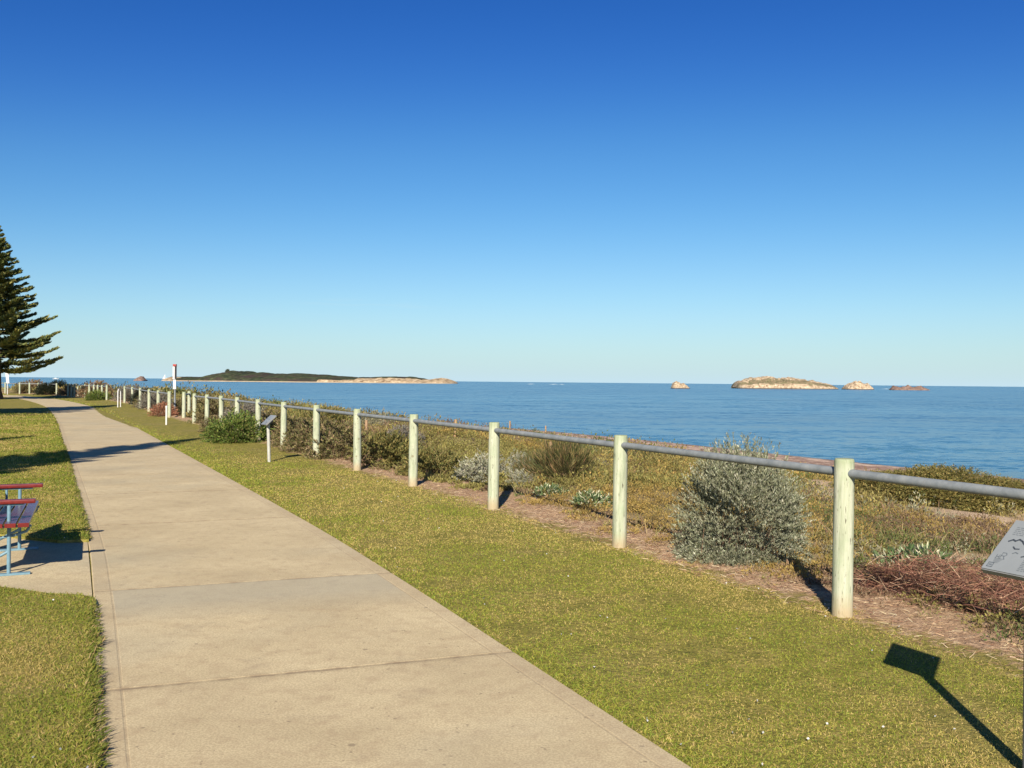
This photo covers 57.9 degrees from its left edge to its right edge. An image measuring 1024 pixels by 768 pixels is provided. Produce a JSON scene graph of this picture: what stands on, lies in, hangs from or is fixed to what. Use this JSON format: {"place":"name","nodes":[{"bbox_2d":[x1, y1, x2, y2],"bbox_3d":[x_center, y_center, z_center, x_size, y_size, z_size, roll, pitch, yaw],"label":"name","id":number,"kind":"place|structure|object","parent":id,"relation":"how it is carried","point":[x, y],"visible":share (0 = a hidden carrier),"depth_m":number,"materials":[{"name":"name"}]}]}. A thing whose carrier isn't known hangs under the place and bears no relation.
{"place":"outdoors","nodes":[
{"label":"outdoors","id":0,"kind":"place"},
{"bbox_2d":[0,389,1023,767],"bbox_3d":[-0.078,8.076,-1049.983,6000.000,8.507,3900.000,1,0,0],"label":"ground","id":1,"kind":"structure","parent":0,"point":[948,619],"depth_m":6.15,"materials":[{"name":"green plant"}]},
{"bbox_2d":[6,373,8,394],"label":"banner pole","id":2,"kind":"object","parent":1,"relation":"on","point":[7,378],"visible":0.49,"depth_m":82.30,"materials":[{"name":"white paint"}]},
{"bbox_2d":[9,381,34,393],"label":"brown shrub","id":3,"kind":"object","parent":1,"relation":"on","point":[25,389],"visible":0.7,"depth_m":85.57,"materials":[{"name":"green plant"}]},
{"bbox_2d":[1,382,57,393],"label":"post and rail fence","id":4,"kind":"object","parent":1,"relation":"on","point":[5,383],"visible":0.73,"depth_m":83.23,"materials":[{"name":"white wood"}]},
{"bbox_2d":[18,379,42,392],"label":"tan shrub","id":5,"kind":"object","parent":1,"relation":"on","point":[34,381],"visible":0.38,"depth_m":86.45,"materials":[{"name":"brown plant"}]},
{"bbox_2d":[0,225,63,398],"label":"pine tree","id":6,"kind":"object","parent":1,"relation":"on","point":[13,345],"visible":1,"depth_m":65.50,"materials":[{"name":"green plant"}]},
{"bbox_2d":[0,413,88,542],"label":"lawn verge","id":7,"kind":"structure","parent":1,"relation":"on","point":[52,540],"depth_m":12.11,"materials":[{"name":"green plant"}]},
{"bbox_2d":[33,382,57,394],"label":"dark shrub","id":8,"kind":"object","parent":1,"relation":"on","point":[43,388],"visible":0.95,"depth_m":79.56,"materials":[{"name":"green plant"}]},
{"bbox_2d":[0,538,91,595],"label":"bench pad","id":9,"kind":"object","parent":1,"relation":"on","point":[62,568],"visible":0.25,"depth_m":7.75,"materials":[{"name":"concrete"}]},
{"bbox_2d":[0,483,42,575],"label":"park bench","id":10,"kind":"object","parent":9,"relation":"on","point":[12,515],"visible":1,"depth_m":7.58,"materials":[{"name":"blue metal"}]},
{"bbox_2d":[0,586,102,767],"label":"lawn verge","id":11,"kind":"structure","parent":1,"relation":"on","point":[13,692],"depth_m":4.85,"materials":[{"name":"green plant"}]},
{"bbox_2d":[50,379,69,387],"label":"dark shrub","id":12,"kind":"object","parent":1,"relation":"on","point":[61,383],"visible":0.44,"depth_m":84.06,"materials":[{"name":"green plant"}]},
{"bbox_2d":[56,385,79,395],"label":"tan shrub","id":13,"kind":"object","parent":1,"relation":"on","point":[63,391],"visible":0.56,"depth_m":77.08,"materials":[{"name":"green plant"}]},
{"bbox_2d":[67,384,107,399],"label":"post and rail fence","id":14,"kind":"object","parent":1,"relation":"on","point":[89,385],"visible":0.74,"depth_m":70.14,"materials":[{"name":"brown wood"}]},
{"bbox_2d":[75,380,113,396],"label":"tan shrub","id":15,"kind":"object","parent":1,"relation":"on","point":[83,389],"visible":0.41,"depth_m":69.11,"materials":[{"name":"brown plant"}]},
{"bbox_2d":[85,389,111,400],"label":"green shrub","id":16,"kind":"object","parent":1,"relation":"on","point":[98,394],"visible":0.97,"depth_m":63.52,"materials":[{"name":"green plant"}]},
{"bbox_2d":[117,389,120,406],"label":"hoop rail","id":17,"kind":"object","parent":1,"relation":"on","point":[120,397],"visible":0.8,"depth_m":49.38,"materials":[{"name":"white metal"}]},
{"bbox_2d":[110,383,143,400],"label":"grey shrub","id":18,"kind":"object","parent":1,"relation":"on","point":[128,391],"visible":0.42,"depth_m":58.97,"materials":[{"name":"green plant"}]},
{"bbox_2d":[127,388,156,403],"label":"dark shrub","id":19,"kind":"object","parent":1,"relation":"on","point":[134,396],"visible":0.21,"depth_m":52.17,"materials":[{"name":"green plant"}]},
{"bbox_2d":[131,390,155,407],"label":"brown shrub","id":20,"kind":"object","parent":1,"relation":"on","point":[134,403],"visible":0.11,"depth_m":48.27,"materials":[{"name":"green plant"}]},
{"bbox_2d":[123,386,170,417],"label":"post and rail fence","id":21,"kind":"object","parent":1,"relation":"on","point":[149,391],"visible":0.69,"depth_m":42.43,"materials":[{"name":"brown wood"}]},
{"bbox_2d":[135,390,173,408],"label":"grey shrub","id":22,"kind":"object","parent":1,"relation":"on","point":[142,404],"visible":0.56,"depth_m":44.92,"materials":[{"name":"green plant"}]},
{"bbox_2d":[147,401,179,416],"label":"red shrub","id":23,"kind":"object","parent":1,"relation":"on","point":[160,408],"visible":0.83,"depth_m":37.39,"materials":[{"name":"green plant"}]},
{"bbox_2d":[165,406,166,424],"bbox_3d":[-11.641,1.095,31.179,0.062,0.725,0.062,1,0,0],"label":"marker post","id":24,"kind":"object","parent":1,"relation":"on","point":[166,416],"visible":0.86,"depth_m":31.16,"materials":[{"name":"white paint"}]},
{"bbox_2d":[173,364,176,410],"bbox_3d":[-13.841,0.327,37.992,0.158,2.284,0.114,1,0,0],"label":"sign pole","id":25,"kind":"object","parent":1,"relation":"on","point":[174,374],"visible":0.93,"depth_m":37.96,"materials":[{"name":"metal"}]},
{"bbox_2d":[172,397,199,414],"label":"brown shrub","id":26,"kind":"object","parent":1,"relation":"on","point":[179,405],"visible":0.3,"depth_m":38.17,"materials":[{"name":"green plant"}]},
{"bbox_2d":[182,391,190,417],"bbox_3d":[-12.808,0.897,36.433,0.142,1.211,2.580,1,0,-15],"label":"post and rail fence","id":27,"kind":"object","parent":1,"relation":"on","point":[184,394],"visible":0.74,"depth_m":35.24,"materials":[{"name":"white wood"}]},
{"bbox_2d":[185,395,231,422],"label":"brown shrub","id":28,"kind":"object","parent":1,"relation":"on","point":[213,408],"visible":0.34,"depth_m":31.65,"materials":[{"name":"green plant"}]},
{"bbox_2d":[197,414,230,431],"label":"brown shrub","id":29,"kind":"object","parent":1,"relation":"on","point":[204,424],"visible":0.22,"depth_m":27.10,"materials":[{"name":"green plant"}]},
{"bbox_2d":[199,407,274,443],"bbox_3d":[-6.949,1.041,23.457,1.934,0.938,2.063,1,0,23],"label":"green shrub","id":30,"kind":"object","parent":1,"relation":"on","point":[216,431],"visible":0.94,"depth_m":23.02,"materials":[{"name":"green plant"}]},
{"bbox_2d":[222,400,268,427],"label":"grey shrub","id":31,"kind":"object","parent":1,"relation":"on","point":[247,406],"visible":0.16,"depth_m":27.92,"materials":[{"name":"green plant"}]},
{"bbox_2d":[240,406,290,437],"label":"brown shrub","id":32,"kind":"object","parent":1,"relation":"on","point":[276,413],"visible":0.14,"depth_m":24.41,"materials":[{"name":"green plant"}]},
{"bbox_2d":[261,415,275,461],"bbox_3d":[-4.704,1.099,17.887,0.212,0.996,0.318,0,0,-33],"label":"lectern sign","id":33,"kind":"object","parent":1,"relation":"on","point":[268,421],"visible":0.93,"depth_m":17.86,"materials":[{"name":"white metal"}]},
{"bbox_2d":[265,413,321,446],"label":"brown shrub","id":34,"kind":"object","parent":1,"relation":"on","point":[277,432],"visible":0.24,"depth_m":21.79,"materials":[{"name":"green plant"}]},
{"bbox_2d":[278,415,350,452],"bbox_3d":[-4.381,1.075,20.545,1.537,0.874,1.590,1,0,44],"label":"brown shrub","id":35,"kind":"object","parent":1,"relation":"on","point":[303,433],"visible":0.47,"depth_m":20.27,"materials":[{"name":"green plant"}]},
{"bbox_2d":[299,406,352,431],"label":"olive shrub","id":36,"kind":"object","parent":1,"relation":"on","point":[333,417],"visible":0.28,"depth_m":23.93,"materials":[{"name":"green plant"}]},
{"bbox_2d":[298,418,374,459],"bbox_3d":[-3.550,1.110,19.079,1.588,0.902,1.641,0,0,-38],"label":"brown shrub","id":37,"kind":"object","parent":1,"relation":"on","point":[330,446],"visible":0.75,"depth_m":18.77,"materials":[{"name":"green plant"}]},
{"bbox_2d":[3,395,690,767],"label":"footpath","id":38,"kind":"structure","parent":1,"relation":"on","point":[245,627],"depth_m":5.37,"materials":[{"name":"concrete"}]},
{"bbox_2d":[344,428,423,468],"bbox_3d":[-2.361,1.208,17.534,1.650,0.773,1.712,1,0,-14],"label":"olive shrub","id":39,"kind":"object","parent":1,"relation":"on","point":[385,442],"visible":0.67,"depth_m":17.31,"materials":[{"name":"green plant"}]},
{"bbox_2d":[387,423,426,443],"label":"grey shrub","id":40,"kind":"object","parent":1,"relation":"on","point":[405,430],"visible":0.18,"depth_m":21.11,"materials":[{"name":"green plant"}]},
{"bbox_2d":[395,444,463,476],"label":"olive shrub","id":41,"kind":"object","parent":1,"relation":"on","point":[425,458],"visible":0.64,"depth_m":15.92,"materials":[{"name":"green plant"}]},
{"bbox_2d":[451,447,511,481],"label":"silver shrub","id":42,"kind":"object","parent":1,"relation":"on","point":[472,468],"visible":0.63,"depth_m":14.60,"materials":[{"name":"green plant"}]},
{"bbox_2d":[0,394,1022,767],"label":"lawn grass","id":43,"kind":"structure","parent":1,"relation":"on","point":[64,474],"depth_m":5.85,"materials":[{"name":"green plant"}]},
{"bbox_2d":[1,381,1023,661],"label":"dune scrub","id":44,"kind":"object","parent":1,"relation":"on","point":[901,511],"visible":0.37,"depth_m":12.23,"materials":[{"name":"green plant"}]},
{"bbox_2d":[499,448,533,475],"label":"silver shrub","id":45,"kind":"object","parent":1,"relation":"on","point":[511,464],"visible":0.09,"depth_m":15.39,"materials":[{"name":"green plant"}]},
{"bbox_2d":[505,468,537,488],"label":"silver shrub","id":46,"kind":"object","parent":1,"relation":"on","point":[515,476],"visible":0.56,"depth_m":13.53,"materials":[{"name":"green plant"}]},
{"bbox_2d":[504,448,560,480],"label":"rush clump","id":47,"kind":"object","parent":1,"relation":"on","point":[525,460],"visible":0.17,"depth_m":14.19,"materials":[{"name":"green plant"}]},
{"bbox_2d":[531,482,568,497],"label":"succulent plant","id":48,"kind":"object","parent":1,"relation":"on","point":[556,488],"visible":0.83,"depth_m":12.45,"materials":[{"name":"green plant"}]},
{"bbox_2d":[518,430,602,483],"bbox_3d":[0.790,1.078,13.718,1.429,0.838,1.436,0,0,-22],"label":"rush clump","id":49,"kind":"object","parent":1,"relation":"on","point":[563,462],"visible":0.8,"depth_m":13.57,"materials":[{"name":"green plant"}]},
{"bbox_2d":[569,487,612,508],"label":"succulent plant","id":50,"kind":"object","parent":1,"relation":"on","point":[597,497],"visible":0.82,"depth_m":11.60,"materials":[{"name":"green plant"}]},
{"bbox_2d":[192,393,1023,617],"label":"post and rail fence","id":51,"kind":"object","parent":1,"relation":"on","point":[844,472],"visible":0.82,"depth_m":8.45,"materials":[{"name":"beige wood"}]},
{"bbox_2d":[266,440,1023,677],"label":"ground litter","id":52,"kind":"object","parent":1,"relation":"on","point":[872,613],"visible":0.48,"depth_m":7.53,"materials":[{"name":"brown plant"}]},
{"bbox_2d":[667,430,815,567],"bbox_3d":[2.126,1.036,8.608,1.361,1.231,1.266,1,0,0],"label":"silver shrub","id":53,"kind":"object","parent":1,"relation":"on","point":[738,485],"visible":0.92,"depth_m":8.37,"materials":[{"name":"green plant"}]},
{"bbox_2d":[825,469,963,503],"bbox_3d":[6.803,1.808,16.495,2.527,0.552,2.312,1,0,18],"label":"olive shrub","id":54,"kind":"object","parent":1,"relation":"on","point":[858,483],"visible":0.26,"depth_m":16.11,"materials":[{"name":"green plant"}]},
{"bbox_2d":[872,542,960,575],"bbox_3d":[3.453,1.474,7.873,0.770,0.294,0.740,1,0,21],"label":"succulent plant","id":55,"kind":"object","parent":1,"relation":"on","point":[916,550],"visible":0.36,"depth_m":7.88,"materials":[{"name":"green plant"}]},
{"bbox_2d":[823,543,1023,626],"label":"dry brush","id":56,"kind":"object","parent":1,"relation":"on","point":[915,575],"visible":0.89,"depth_m":6.86,"materials":[{"name":"brown plant"}]},
{"bbox_2d":[867,462,1023,510],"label":"olive shrub","id":57,"kind":"object","parent":1,"relation":"on","point":[934,472],"visible":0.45,"depth_m":15.70,"materials":[{"name":"green plant"}]},
{"bbox_2d":[927,582,974,600],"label":"succulent plant","id":58,"kind":"object","parent":1,"relation":"on","point":[945,592],"visible":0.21,"depth_m":6.88,"materials":[{"name":"green plant"}]},
{"bbox_2d":[946,475,1023,513],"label":"olive shrub","id":59,"kind":"object","parent":1,"relation":"on","point":[1016,483],"visible":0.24,"depth_m":15.54,"materials":[{"name":"green plant"}]},
{"bbox_2d":[981,520,1023,767],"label":"lectern sign","id":60,"kind":"object","parent":1,"relation":"on","point":[1005,558],"visible":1,"depth_m":3.86,"materials":[{"name":"grey metal"}]},
{"bbox_2d":[0,0,1023,386],"label":"sky","id":61,"kind":"structure","parent":0,"point":[831,192],"materials":[{"name":"blue"}]},
{"bbox_2d":[1,377,1023,478],"bbox_3d":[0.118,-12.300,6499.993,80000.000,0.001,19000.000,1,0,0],"label":"sea","id":62,"kind":"structure","parent":0,"point":[981,428],"depth_m":150.79,"materials":[{"name":"liquid"}]},
{"bbox_2d":[133,376,147,380],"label":"reef rock","id":63,"kind":"object","parent":62,"relation":"in","point":[141,378],"visible":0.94,"depth_m":1491.83,"materials":[{"name":"brown stone"}]},
{"bbox_2d":[162,370,457,383],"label":"island","id":64,"kind":"structure","parent":62,"relation":"in","point":[239,376],"depth_m":1548.48,"materials":[{"name":"green plant"}]},
{"bbox_2d":[671,381,689,388],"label":"reef rock","id":65,"kind":"object","parent":62,"relation":"in","point":[677,385],"visible":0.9,"depth_m":794.39,"materials":[{"name":"stone"}]},
{"bbox_2d":[731,376,837,388],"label":"rocky island","id":66,"kind":"structure","parent":62,"relation":"in","point":[766,382],"depth_m":917.20,"materials":[{"name":"stone"}]},
{"bbox_2d":[842,381,873,389],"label":"rocky island","id":67,"kind":"structure","parent":62,"relation":"in","point":[856,385],"depth_m":920.59,"materials":[{"name":"stone"}]},
{"bbox_2d":[889,385,928,389],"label":"reef rock","id":68,"kind":"object","parent":62,"relation":"in","point":[906,387],"visible":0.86,"depth_m":893.09,"materials":[{"name":"brown stone"}]}
]}

